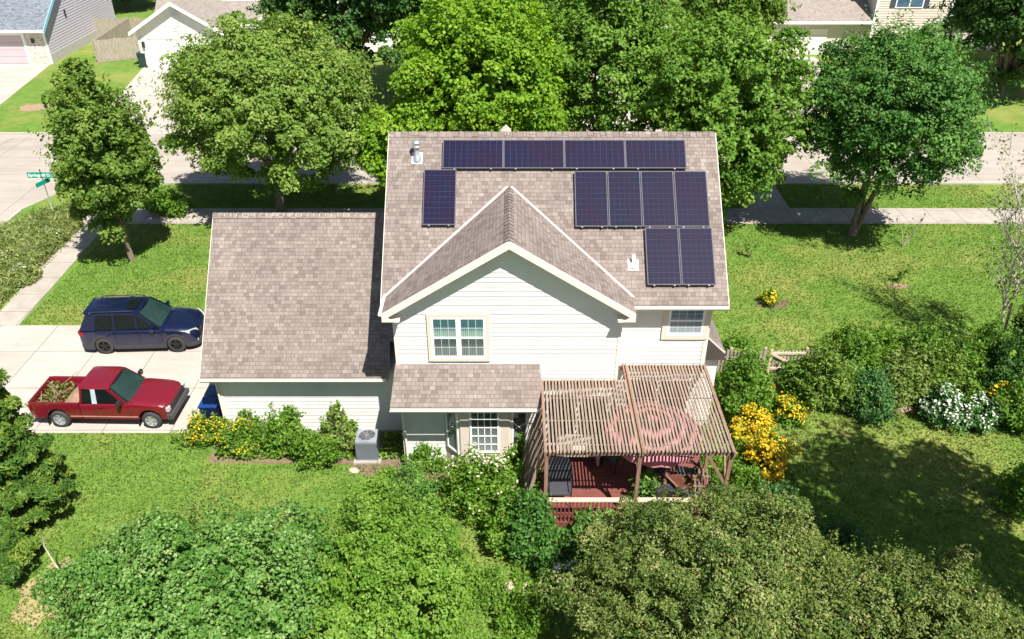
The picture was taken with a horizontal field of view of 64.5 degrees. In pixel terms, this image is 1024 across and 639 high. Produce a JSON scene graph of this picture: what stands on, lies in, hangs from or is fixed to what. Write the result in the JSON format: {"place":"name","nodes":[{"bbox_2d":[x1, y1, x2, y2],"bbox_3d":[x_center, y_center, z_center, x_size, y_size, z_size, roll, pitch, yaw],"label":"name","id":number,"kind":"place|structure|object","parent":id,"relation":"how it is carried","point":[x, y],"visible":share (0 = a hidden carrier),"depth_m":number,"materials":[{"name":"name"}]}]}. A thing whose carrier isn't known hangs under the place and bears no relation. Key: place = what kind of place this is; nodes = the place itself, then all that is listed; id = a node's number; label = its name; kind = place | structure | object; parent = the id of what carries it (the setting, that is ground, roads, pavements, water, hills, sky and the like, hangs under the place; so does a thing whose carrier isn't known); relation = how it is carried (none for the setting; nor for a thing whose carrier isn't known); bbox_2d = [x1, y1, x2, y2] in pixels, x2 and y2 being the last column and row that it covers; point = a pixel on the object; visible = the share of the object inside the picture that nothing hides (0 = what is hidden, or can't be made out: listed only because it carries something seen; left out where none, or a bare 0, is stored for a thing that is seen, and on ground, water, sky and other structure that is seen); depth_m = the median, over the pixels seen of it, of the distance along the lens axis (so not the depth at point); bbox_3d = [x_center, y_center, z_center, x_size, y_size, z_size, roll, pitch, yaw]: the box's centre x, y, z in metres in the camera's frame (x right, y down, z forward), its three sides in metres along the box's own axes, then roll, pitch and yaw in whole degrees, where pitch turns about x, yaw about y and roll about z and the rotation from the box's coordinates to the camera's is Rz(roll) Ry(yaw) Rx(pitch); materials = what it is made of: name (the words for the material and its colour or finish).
{"place":"outdoors","nodes":[
{"label":"outdoors","id":0,"kind":"place"},
{"bbox_2d":[0,64,49,104],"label":"neighbour driveway","id":1,"kind":"structure","parent":0,"point":[14,78],"depth_m":66.06,"materials":[{"name":"concrete"}]},
{"bbox_2d":[9,556,82,630],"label":"dry ground","id":2,"kind":"structure","parent":0,"point":[33,602],"depth_m":22.23,"materials":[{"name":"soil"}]},
{"bbox_2d":[0,0,115,63],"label":"house","id":3,"kind":"structure","parent":0,"point":[42,31],"depth_m":69.12,"materials":[{"name":"grey"}]},
{"bbox_2d":[0,36,28,63],"bbox_3d":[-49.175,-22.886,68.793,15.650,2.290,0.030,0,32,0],"label":"garage door","id":4,"kind":"structure","parent":3,"relation":"in","point":[12,51],"depth_m":68.85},
{"bbox_2d":[0,325,223,432],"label":"driveway","id":5,"kind":"structure","parent":0,"point":[33,358],"depth_m":31.85,"materials":[{"name":"concrete"}]},
{"bbox_2d":[27,366,189,427],"bbox_3d":[-14.395,2.686,28.879,5.107,1.685,2.074,1,32,1],"label":"pickup truck","id":6,"kind":"object","parent":5,"relation":"on","point":[112,392],"visible":0.96,"depth_m":28.36,"materials":[{"name":"red paint"}]},
{"bbox_2d":[25,371,77,405],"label":"cut branches","id":7,"kind":"object","parent":6,"relation":"on","point":[53,395],"visible":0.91,"depth_m":28.89,"materials":[{"name":"green plant"}]},
{"bbox_2d":[78,294,204,353],"bbox_3d":[-14.873,0.086,32.840,4.631,1.850,2.231,-1,32,-2],"label":"parked suv","id":8,"kind":"object","parent":5,"relation":"on","point":[110,324],"visible":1,"depth_m":32.22,"materials":[{"name":"blue paint"}]},
{"bbox_2d":[197,396,222,421],"bbox_3d":[-10.590,3.286,28.510,0.740,1.057,0.620,0,32,0],"label":"wheelie bin","id":9,"kind":"object","parent":5,"relation":"on","point":[209,405],"visible":0.56,"depth_m":28.20,"materials":[{"name":"blue plastic"}]},
{"bbox_2d":[112,67,189,133],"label":"second neighbour driveway","id":10,"kind":"structure","parent":0,"point":[142,90],"depth_m":61.49,"materials":[{"name":"concrete"}]},
{"bbox_2d":[0,0,1023,638],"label":"ground","id":11,"kind":"structure","parent":0,"point":[1006,116],"depth_m":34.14,"materials":[{"name":"green plant"}]},
{"bbox_2d":[5,262,42,287],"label":"prairie plant","id":12,"kind":"object","parent":11,"relation":"on","point":[27,275],"visible":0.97,"depth_m":37.08,"materials":[{"name":"green plant"}]},
{"bbox_2d":[0,368,75,583],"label":"evergreen tree","id":13,"kind":"object","parent":11,"relation":"on","point":[30,471],"visible":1,"depth_m":23.53,"materials":[{"name":"green plant"}]},
{"bbox_2d":[0,202,84,309],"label":"prairie grass","id":14,"kind":"structure","parent":11,"relation":"on","point":[16,235],"depth_m":40.30,"materials":[{"name":"green plant"}]},
{"bbox_2d":[23,54,168,261],"bbox_3d":[-18.264,-7.050,36.892,5.012,9.721,6.515,0,32,0],"label":"oval tree","id":15,"kind":"object","parent":11,"relation":"on","point":[104,164],"visible":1,"depth_m":35.15,"materials":[{"name":"green plant"}]},
{"bbox_2d":[91,17,132,62],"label":"wooden fence","id":16,"kind":"object","parent":11,"relation":"on","point":[122,29],"visible":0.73,"depth_m":73.33,"materials":[{"name":"grey wood"}]},
{"bbox_2d":[93,36,139,62],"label":"wooden fence","id":17,"kind":"object","parent":11,"relation":"on","point":[120,56],"visible":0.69,"depth_m":69.66,"materials":[{"name":"grey wood"}]},
{"bbox_2d":[141,187,191,217],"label":"shrub","id":18,"kind":"object","parent":11,"relation":"on","point":[168,202],"visible":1,"depth_m":43.10,"materials":[{"name":"green plant"}]},
{"bbox_2d":[24,475,375,638],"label":"foreground tree","id":19,"kind":"object","parent":11,"relation":"on","point":[166,572],"visible":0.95,"depth_m":17.52,"materials":[{"name":"green plant"}]},
{"bbox_2d":[169,409,231,450],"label":"flower clump","id":20,"kind":"object","parent":11,"relation":"on","point":[200,428],"visible":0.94,"depth_m":27.51,"materials":[{"name":"yellow plant"}]},
{"bbox_2d":[128,0,400,66],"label":"house","id":21,"kind":"structure","parent":11,"relation":"on","point":[156,30],"depth_m":67.15,"materials":[{"name":"white paint"}]},
{"bbox_2d":[149,39,211,66],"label":"garage door","id":22,"kind":"structure","parent":21,"relation":"in","point":[157,45],"depth_m":67.48,"materials":[{"name":"white paint"}]},
{"bbox_2d":[144,0,389,212],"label":"spreading tree","id":23,"kind":"object","parent":11,"relation":"on","point":[218,79],"visible":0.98,"depth_m":38.04,"materials":[{"name":"green plant"}]},
{"bbox_2d":[246,0,423,108],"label":"backyard tree","id":24,"kind":"object","parent":11,"relation":"on","point":[360,13],"visible":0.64,"depth_m":52.33,"materials":[{"name":"green plant"}]},
{"bbox_2d":[208,435,538,499],"bbox_3d":[-4.562,4.710,27.269,11.535,0.001,2.860,5,33,8],"label":"mulch bed","id":25,"kind":"object","parent":11,"relation":"on","point":[389,460],"visible":0.22,"depth_m":27.23,"materials":[{"name":"brown soil"}]},
{"bbox_2d":[213,415,262,464],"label":"flower clump","id":26,"kind":"object","parent":25,"relation":"on","point":[234,437],"visible":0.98,"depth_m":27.09,"materials":[{"name":"green plant"}]},
{"bbox_2d":[246,401,305,457],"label":"bedding plant","id":27,"kind":"object","parent":25,"relation":"on","point":[274,434],"visible":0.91,"depth_m":27.07,"materials":[{"name":"green plant"}]},
{"bbox_2d":[281,419,342,473],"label":"bedding plant","id":28,"kind":"object","parent":25,"relation":"on","point":[307,450],"visible":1,"depth_m":26.45,"materials":[{"name":"green plant"}]},
{"bbox_2d":[317,405,356,454],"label":"bedding plant","id":29,"kind":"object","parent":25,"relation":"on","point":[334,424],"visible":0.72,"depth_m":27.02,"materials":[{"name":"green plant"}]},
{"bbox_2d":[353,429,383,464],"bbox_3d":[-4.830,4.228,27.187,0.924,0.915,0.882,0,32,0],"label":"air conditioner","id":30,"kind":"object","parent":25,"relation":"on","point":[367,445],"visible":1,"depth_m":26.98,"materials":[{"name":"grey metal"}]},
{"bbox_2d":[399,440,447,476],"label":"shrub","id":31,"kind":"object","parent":25,"relation":"on","point":[422,452],"visible":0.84,"depth_m":26.48,"materials":[{"name":"green plant"}]},
{"bbox_2d":[288,471,485,638],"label":"foreground tree","id":32,"kind":"object","parent":11,"relation":"on","point":[392,546],"visible":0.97,"depth_m":18.05,"materials":[{"name":"green plant"}]},
{"bbox_2d":[383,456,449,513],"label":"shrub","id":33,"kind":"object","parent":11,"relation":"on","point":[407,478],"visible":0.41,"depth_m":24.41,"materials":[{"name":"green plant"}]},
{"bbox_2d":[199,125,729,467],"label":"house","id":34,"kind":"structure","parent":11,"relation":"on","point":[494,305],"depth_m":25.18,"materials":[{"name":"beige"}]},
{"bbox_2d":[422,169,456,225],"bbox_3d":[-2.230,-3.745,24.991,1.008,0.125,1.892,0,74,0],"label":"solar panel","id":35,"kind":"object","parent":34,"relation":"attached to","point":[439,196],"visible":1,"depth_m":24.93,"materials":[{"name":"glass"}]},
{"bbox_2d":[426,313,489,360],"bbox_3d":[-1.592,0.543,24.187,1.850,1.686,0.060,0,32,0],"label":"window","id":36,"kind":"structure","parent":34,"relation":"in","point":[451,336],"depth_m":24.16,"materials":[{"name":"plastic"}]},
{"bbox_2d":[442,140,502,169],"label":"solar panel","id":37,"kind":"object","parent":34,"relation":"attached to","point":[472,154],"visible":1,"depth_m":25.35,"materials":[{"name":"glass"}]},
{"bbox_2d":[444,413,528,467],"bbox_3d":[-0.800,3.596,25.786,2.700,2.880,0.604,0,32,0],"label":"bay window","id":38,"kind":"structure","parent":34,"relation":"in","point":[491,432],"depth_m":25.56,"materials":[{"name":"beige"}]},
{"bbox_2d":[503,140,564,169],"bbox_3d":[0.684,-5.148,25.405,1.898,0.125,1.018,0,74,0],"label":"solar panel","id":39,"kind":"object","parent":34,"relation":"attached to","point":[533,154],"visible":1,"depth_m":25.35,"materials":[{"name":"glass"}]},
{"bbox_2d":[546,393,609,443],"bbox_3d":[2.075,3.219,25.868,1.990,2.130,0.055,0,32,0],"label":"patio door","id":40,"kind":"structure","parent":34,"relation":"in","point":[548,393],"depth_m":25.71,"materials":[{"name":"plastic"}]},
{"bbox_2d":[574,171,608,227],"bbox_3d":[2.439,-3.690,24.974,1.009,0.125,1.890,0,74,0],"label":"solar panel","id":41,"kind":"object","parent":34,"relation":"attached to","point":[591,200],"visible":1,"depth_m":24.91,"materials":[{"name":"glass"}]},
{"bbox_2d":[564,140,625,169],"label":"solar panel","id":42,"kind":"object","parent":34,"relation":"attached to","point":[594,154],"visible":1,"depth_m":25.35,"materials":[{"name":"glass"}]},
{"bbox_2d":[607,171,642,227],"bbox_3d":[3.468,-3.690,24.974,1.009,0.125,1.890,0,74,0],"label":"solar panel","id":43,"kind":"object","parent":34,"relation":"attached to","point":[624,199],"visible":1,"depth_m":24.91,"materials":[{"name":"glass"}]},
{"bbox_2d":[625,140,686,169],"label":"solar panel","id":44,"kind":"object","parent":34,"relation":"attached to","point":[655,154],"visible":1,"depth_m":25.35,"materials":[{"name":"glass"}]},
{"bbox_2d":[623,378,691,411],"bbox_3d":[4.700,2.792,26.545,2.140,2.130,0.055,0,32,0],"label":"patio door","id":45,"kind":"structure","parent":34,"relation":"in","point":[631,378],"depth_m":26.23,"materials":[{"name":"plastic"}]},
{"bbox_2d":[640,171,675,227],"bbox_3d":[4.496,-3.690,24.974,1.009,0.125,1.890,0,74,0],"label":"solar panel","id":46,"kind":"object","parent":34,"relation":"attached to","point":[658,198],"visible":1,"depth_m":24.91,"materials":[{"name":"glass"}]},
{"bbox_2d":[645,228,680,285],"bbox_3d":[4.540,-1.883,24.441,1.008,0.125,1.866,0,74,0],"label":"solar panel","id":47,"kind":"object","parent":34,"relation":"attached to","point":[662,256],"visible":1,"depth_m":24.39,"materials":[{"name":"glass"}]},
{"bbox_2d":[661,311,710,339],"bbox_3d":[5.337,0.029,24.809,1.434,1.371,0.060,0,32,0],"label":"window","id":48,"kind":"structure","parent":34,"relation":"in","point":[676,325],"depth_m":24.90,"materials":[{"name":"plastic"}]},
{"bbox_2d":[673,171,709,227],"bbox_3d":[5.525,-3.690,24.974,1.009,0.125,1.890,0,74,0],"label":"solar panel","id":49,"kind":"object","parent":34,"relation":"attached to","point":[691,199],"visible":1,"depth_m":24.91,"materials":[{"name":"glass"}]},
{"bbox_2d":[678,228,715,285],"bbox_3d":[5.569,-1.883,24.441,1.009,0.125,1.866,0,74,0],"label":"solar panel","id":50,"kind":"object","parent":34,"relation":"attached to","point":[697,257],"visible":1,"depth_m":24.39,"materials":[{"name":"glass"}]},
{"bbox_2d":[357,0,590,186],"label":"maple tree","id":51,"kind":"object","parent":11,"relation":"on","point":[472,50],"visible":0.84,"depth_m":37.74,"materials":[{"name":"green plant"}]},
{"bbox_2d":[422,441,537,528],"bbox_3d":[-0.889,4.919,24.598,4.022,2.592,2.277,12,34,18],"label":"shrub","id":52,"kind":"object","parent":11,"relation":"on","point":[480,489],"visible":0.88,"depth_m":24.33,"materials":[{"name":"green plant"}]},
{"bbox_2d":[462,564,512,613],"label":"shrub","id":53,"kind":"object","parent":11,"relation":"on","point":[491,593],"visible":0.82,"depth_m":22.12,"materials":[{"name":"green plant"}]},
{"bbox_2d":[474,480,536,559],"bbox_3d":[-0.007,5.729,23.447,2.162,2.448,1.794,-22,38,-30],"label":"shrub","id":54,"kind":"object","parent":11,"relation":"on","point":[494,530],"visible":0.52,"depth_m":23.18,"materials":[{"name":"green plant"}]},
{"bbox_2d":[0,132,1023,226],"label":"kerb","id":55,"kind":"structure","parent":11,"relation":"on","point":[16,213],"depth_m":47.18,"materials":[{"name":"concrete"}]},
{"bbox_2d":[490,582,555,638],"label":"shrub","id":56,"kind":"object","parent":11,"relation":"on","point":[520,613],"visible":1,"depth_m":21.34,"materials":[{"name":"green plant"}]},
{"bbox_2d":[501,485,577,578],"bbox_3d":[0.633,5.804,23.116,2.367,2.674,2.044,24,39,32],"label":"shrub","id":57,"kind":"object","parent":11,"relation":"on","point":[533,533],"visible":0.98,"depth_m":22.80,"materials":[{"name":"green plant"}]},
{"bbox_2d":[548,504,617,562],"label":"shrub","id":58,"kind":"object","parent":11,"relation":"on","point":[586,515],"visible":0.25,"depth_m":23.40,"materials":[{"name":"green plant"}]},
{"bbox_2d":[213,348,986,607],"bbox_3d":[8.695,4.445,27.297,36.450,0.515,10.596,-7,33,-11],"label":"ground cover","id":59,"kind":"object","parent":11,"relation":"on","point":[386,445],"visible":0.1,"depth_m":26.88,"materials":[{"name":"green plant"}]},
{"bbox_2d":[512,0,694,131],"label":"linden tree","id":60,"kind":"object","parent":11,"relation":"on","point":[613,54],"visible":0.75,"depth_m":39.19,"materials":[{"name":"green plant"}]},
{"bbox_2d":[538,449,714,527],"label":"deck","id":61,"kind":"structure","parent":11,"relation":"on","point":[605,485],"depth_m":24.95,"materials":[{"name":"brown wood"}]},
{"bbox_2d":[547,456,571,508],"bbox_3d":[1.420,4.853,24.165,0.728,1.327,0.862,0,32,0],"label":"patio chair","id":62,"kind":"object","parent":61,"relation":"on","point":[559,477],"visible":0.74,"depth_m":24.27,"materials":[{"name":"black plastic"}]},
{"bbox_2d":[520,363,735,510],"bbox_3d":[3.181,4.061,24.876,5.887,3.665,4.192,0,32,0],"label":"pergola","id":63,"kind":"object","parent":61,"relation":"on","point":[536,452],"visible":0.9,"depth_m":23.52,"materials":[{"name":"brown wood"}]},
{"bbox_2d":[604,400,702,476],"bbox_3d":[4.250,3.871,24.621,2.834,2.500,2.834,13,35,20],"label":"parasol","id":64,"kind":"object","parent":61,"relation":"on","point":[656,461],"visible":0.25,"depth_m":23.65,"materials":[{"name":"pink fabric"}]},
{"bbox_2d":[664,469,702,503],"bbox_3d":[5.019,4.955,23.905,1.110,1.410,0.130,0,32,0],"label":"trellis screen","id":65,"kind":"object","parent":61,"relation":"on","point":[674,480],"visible":0.4,"depth_m":23.80,"materials":[{"name":"brown wood"}]},
{"bbox_2d":[627,468,662,509],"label":"shrub","id":66,"kind":"object","parent":11,"relation":"on","point":[645,488],"visible":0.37,"depth_m":23.94,"materials":[{"name":"green plant"}]},
{"bbox_2d":[536,469,870,638],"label":"crabapple tree","id":67,"kind":"object","parent":11,"relation":"on","point":[765,577],"visible":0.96,"depth_m":18.56,"materials":[{"name":"green plant"}]},
{"bbox_2d":[622,0,826,230],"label":"linden tree","id":68,"kind":"object","parent":11,"relation":"on","point":[753,145],"visible":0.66,"depth_m":36.78,"materials":[{"name":"green plant"}]},
{"bbox_2d":[674,0,801,87],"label":"backyard tree","id":69,"kind":"object","parent":11,"relation":"on","point":[776,8],"visible":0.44,"depth_m":54.96,"materials":[{"name":"green plant"}]},
{"bbox_2d":[712,459,767,498],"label":"shrub","id":70,"kind":"object","parent":11,"relation":"on","point":[744,477],"visible":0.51,"depth_m":25.07,"materials":[{"name":"green plant"}]},
{"bbox_2d":[721,329,766,362],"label":"shrub","id":71,"kind":"object","parent":11,"relation":"on","point":[735,343],"visible":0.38,"depth_m":31.46,"materials":[{"name":"green plant"}]},
{"bbox_2d":[712,334,777,417],"bbox_3d":[8.327,1.819,28.915,2.304,3.228,2.864,-9,33,-14],"label":"shrub","id":72,"kind":"object","parent":11,"relation":"on","point":[745,378],"visible":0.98,"depth_m":28.58,"materials":[{"name":"green plant"}]},
{"bbox_2d":[729,402,776,441],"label":"flower clump","id":73,"kind":"object","parent":11,"relation":"on","point":[748,420],"visible":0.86,"depth_m":27.69,"materials":[{"name":"yellow plant"}]},
{"bbox_2d":[727,425,801,487],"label":"flower clump","id":74,"kind":"object","parent":11,"relation":"on","point":[767,450],"visible":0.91,"depth_m":26.32,"materials":[{"name":"yellow plant"}]},
{"bbox_2d":[739,477,818,531],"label":"shrub","id":75,"kind":"object","parent":11,"relation":"on","point":[777,488],"visible":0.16,"depth_m":24.35,"materials":[{"name":"green plant"}]},
{"bbox_2d":[771,391,809,429],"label":"flower clump","id":76,"kind":"object","parent":11,"relation":"on","point":[789,410],"visible":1,"depth_m":28.56,"materials":[{"name":"yellow plant"}]},
{"bbox_2d":[781,337,877,412],"bbox_3d":[11.428,1.924,28.947,3.132,3.010,2.296,26,40,35],"label":"shrub","id":77,"kind":"object","parent":11,"relation":"on","point":[828,369],"visible":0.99,"depth_m":28.90,"materials":[{"name":"green plant"}]},
{"bbox_2d":[816,316,868,355],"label":"shrub","id":78,"kind":"object","parent":11,"relation":"on","point":[846,330],"visible":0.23,"depth_m":30.81,"materials":[{"name":"green plant"}]},
{"bbox_2d":[812,506,877,574],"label":"shrub","id":79,"kind":"object","parent":11,"relation":"on","point":[847,530],"visible":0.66,"depth_m":23.38,"materials":[{"name":"green plant"}]},
{"bbox_2d":[772,375,984,413],"bbox_3d":[17.950,2.649,30.532,16.100,0.001,3.600,0,32,0],"label":"mulch bed","id":80,"kind":"object","parent":11,"relation":"on","point":[913,406],"depth_m":29.78,"materials":[{"name":"brown soil"}]},
{"bbox_2d":[775,353,832,399],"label":"shrub","id":81,"kind":"object","parent":80,"relation":"on","point":[787,375],"visible":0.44,"depth_m":29.77,"materials":[{"name":"green plant"}]},
{"bbox_2d":[837,321,892,379],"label":"shrub","id":82,"kind":"object","parent":80,"relation":"on","point":[860,354],"visible":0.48,"depth_m":29.33,"materials":[{"name":"green plant"}]},
{"bbox_2d":[839,363,900,427],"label":"shrub","id":83,"kind":"object","parent":80,"relation":"on","point":[883,399],"visible":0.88,"depth_m":28.52,"materials":[{"name":"green plant"}]},
{"bbox_2d":[866,338,936,415],"bbox_3d":[14.053,1.724,29.381,3.110,2.887,2.448,-11,34,-16],"label":"shrub","id":84,"kind":"object","parent":80,"relation":"on","point":[907,379],"visible":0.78,"depth_m":28.93,"materials":[{"name":"green plant"}]},
{"bbox_2d":[888,314,956,381],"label":"shrub","id":85,"kind":"object","parent":80,"relation":"on","point":[932,331],"visible":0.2,"depth_m":29.91,"materials":[{"name":"green plant"}]},
{"bbox_2d":[903,335,983,398],"bbox_3d":[15.685,1.618,29.649,3.256,2.783,2.358,0,32,0],"label":"shrub","id":86,"kind":"object","parent":80,"relation":"on","point":[944,364],"visible":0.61,"depth_m":29.23,"materials":[{"name":"green plant"}]},
{"bbox_2d":[930,317,987,363],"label":"shrub","id":87,"kind":"object","parent":80,"relation":"on","point":[958,342],"visible":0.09,"depth_m":30.27,"materials":[{"name":"green plant"}]},
{"bbox_2d":[951,337,997,399],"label":"shrub","id":88,"kind":"object","parent":80,"relation":"on","point":[975,359],"visible":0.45,"depth_m":29.55,"materials":[{"name":"green plant"}]},
{"bbox_2d":[978,322,1023,392],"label":"shrub","id":89,"kind":"object","parent":80,"relation":"on","point":[1007,368],"visible":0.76,"depth_m":29.15,"materials":[{"name":"green plant"}]},
{"bbox_2d":[849,318,912,363],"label":"shrub","id":90,"kind":"object","parent":11,"relation":"on","point":[887,346],"visible":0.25,"depth_m":30.32,"materials":[{"name":"green plant"}]},
{"bbox_2d":[767,530,1023,638],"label":"crabapple tree","id":91,"kind":"object","parent":11,"relation":"on","point":[902,591],"visible":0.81,"depth_m":18.15,"materials":[{"name":"green plant"}]},
{"bbox_2d":[791,1,1013,236],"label":"round tree","id":92,"kind":"object","parent":11,"relation":"on","point":[868,81],"visible":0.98,"depth_m":36.20,"materials":[{"name":"green plant"}]},
{"bbox_2d":[915,381,969,428],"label":"shrub","id":93,"kind":"object","parent":11,"relation":"on","point":[936,409],"visible":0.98,"depth_m":28.40,"materials":[{"name":"white plant"}]},
{"bbox_2d":[926,0,1023,99],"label":"shade tree","id":94,"kind":"object","parent":11,"relation":"on","point":[991,22],"visible":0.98,"depth_m":57.20,"materials":[{"name":"green plant"}]},
{"bbox_2d":[952,390,1004,437],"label":"shrub","id":95,"kind":"object","parent":11,"relation":"on","point":[978,415],"visible":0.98,"depth_m":28.09,"materials":[{"name":"white plant"}]},
{"bbox_2d":[961,314,1020,357],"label":"shrub","id":96,"kind":"object","parent":11,"relation":"on","point":[995,328],"visible":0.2,"depth_m":30.25,"materials":[{"name":"green plant"}]},
{"bbox_2d":[971,114,1023,335],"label":"birch tree","id":97,"kind":"object","parent":11,"relation":"on","point":[1017,283],"visible":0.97,"depth_m":30.22,"materials":[{"name":"green plant"}]},
{"bbox_2d":[986,461,1023,521],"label":"shrub","id":98,"kind":"object","parent":11,"relation":"on","point":[1015,503],"visible":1,"depth_m":24.95,"materials":[{"name":"green plant"}]},
{"bbox_2d":[994,375,1023,434],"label":"shrub","id":99,"kind":"object","parent":11,"relation":"on","point":[1012,406],"visible":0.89,"depth_m":27.96,"materials":[{"name":"green plant"}]},
{"bbox_2d":[0,134,1023,223],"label":"road","id":100,"kind":"structure","parent":0,"point":[19,158],"depth_m":49.11,"materials":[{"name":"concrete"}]},
{"bbox_2d":[0,208,1023,324],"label":"sidewalk","id":101,"kind":"structure","parent":0,"point":[19,306],"depth_m":43.25,"materials":[{"name":"concrete"}]},
{"bbox_2d":[743,184,788,207],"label":"walk apron","id":102,"kind":"object","parent":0,"point":[776,200],"visible":0.4,"depth_m":45.11,"materials":[{"name":"concrete"}]},
{"bbox_2d":[737,0,999,54],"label":"house","id":103,"kind":"structure","parent":0,"point":[824,20],"depth_m":70.28,"materials":[{"name":"beige"}]},
{"bbox_2d":[768,29,827,54],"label":"garage door","id":104,"kind":"structure","parent":103,"relation":"in","point":[818,36],"depth_m":71.21,"materials":[{"name":"paint"}]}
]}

